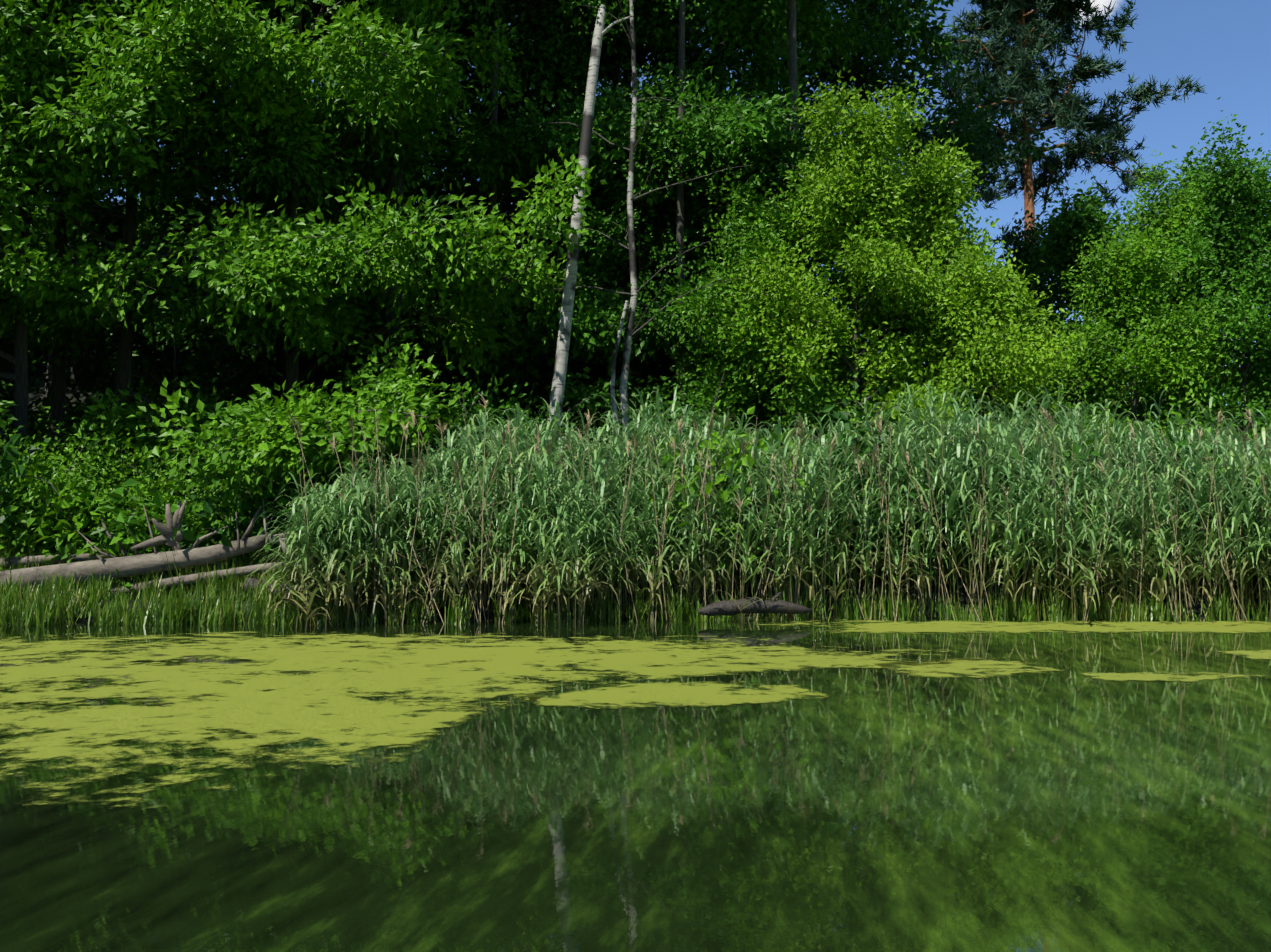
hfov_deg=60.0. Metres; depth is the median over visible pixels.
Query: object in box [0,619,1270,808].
algae mats
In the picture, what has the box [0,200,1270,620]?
ground
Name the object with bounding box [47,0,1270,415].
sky
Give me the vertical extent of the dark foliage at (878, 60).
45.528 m
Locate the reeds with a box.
[244,380,1270,630]
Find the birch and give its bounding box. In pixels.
[520,0,749,451]
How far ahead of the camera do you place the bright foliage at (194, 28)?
16.00 m
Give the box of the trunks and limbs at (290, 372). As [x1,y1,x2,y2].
[0,0,1270,583]
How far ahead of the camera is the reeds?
12.88 m
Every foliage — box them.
[0,0,1266,591]
[0,0,1270,595]
[0,0,1270,598]
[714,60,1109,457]
[882,0,1207,250]
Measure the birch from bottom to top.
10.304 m
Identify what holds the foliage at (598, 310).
on the ground
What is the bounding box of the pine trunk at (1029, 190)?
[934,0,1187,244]
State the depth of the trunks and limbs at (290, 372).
18.95 m
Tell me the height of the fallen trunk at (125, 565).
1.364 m
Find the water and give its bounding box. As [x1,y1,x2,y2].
[0,618,1270,951]
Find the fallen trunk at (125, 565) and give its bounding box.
[0,500,297,597]
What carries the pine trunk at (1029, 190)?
on the ground
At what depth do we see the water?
3.48 m

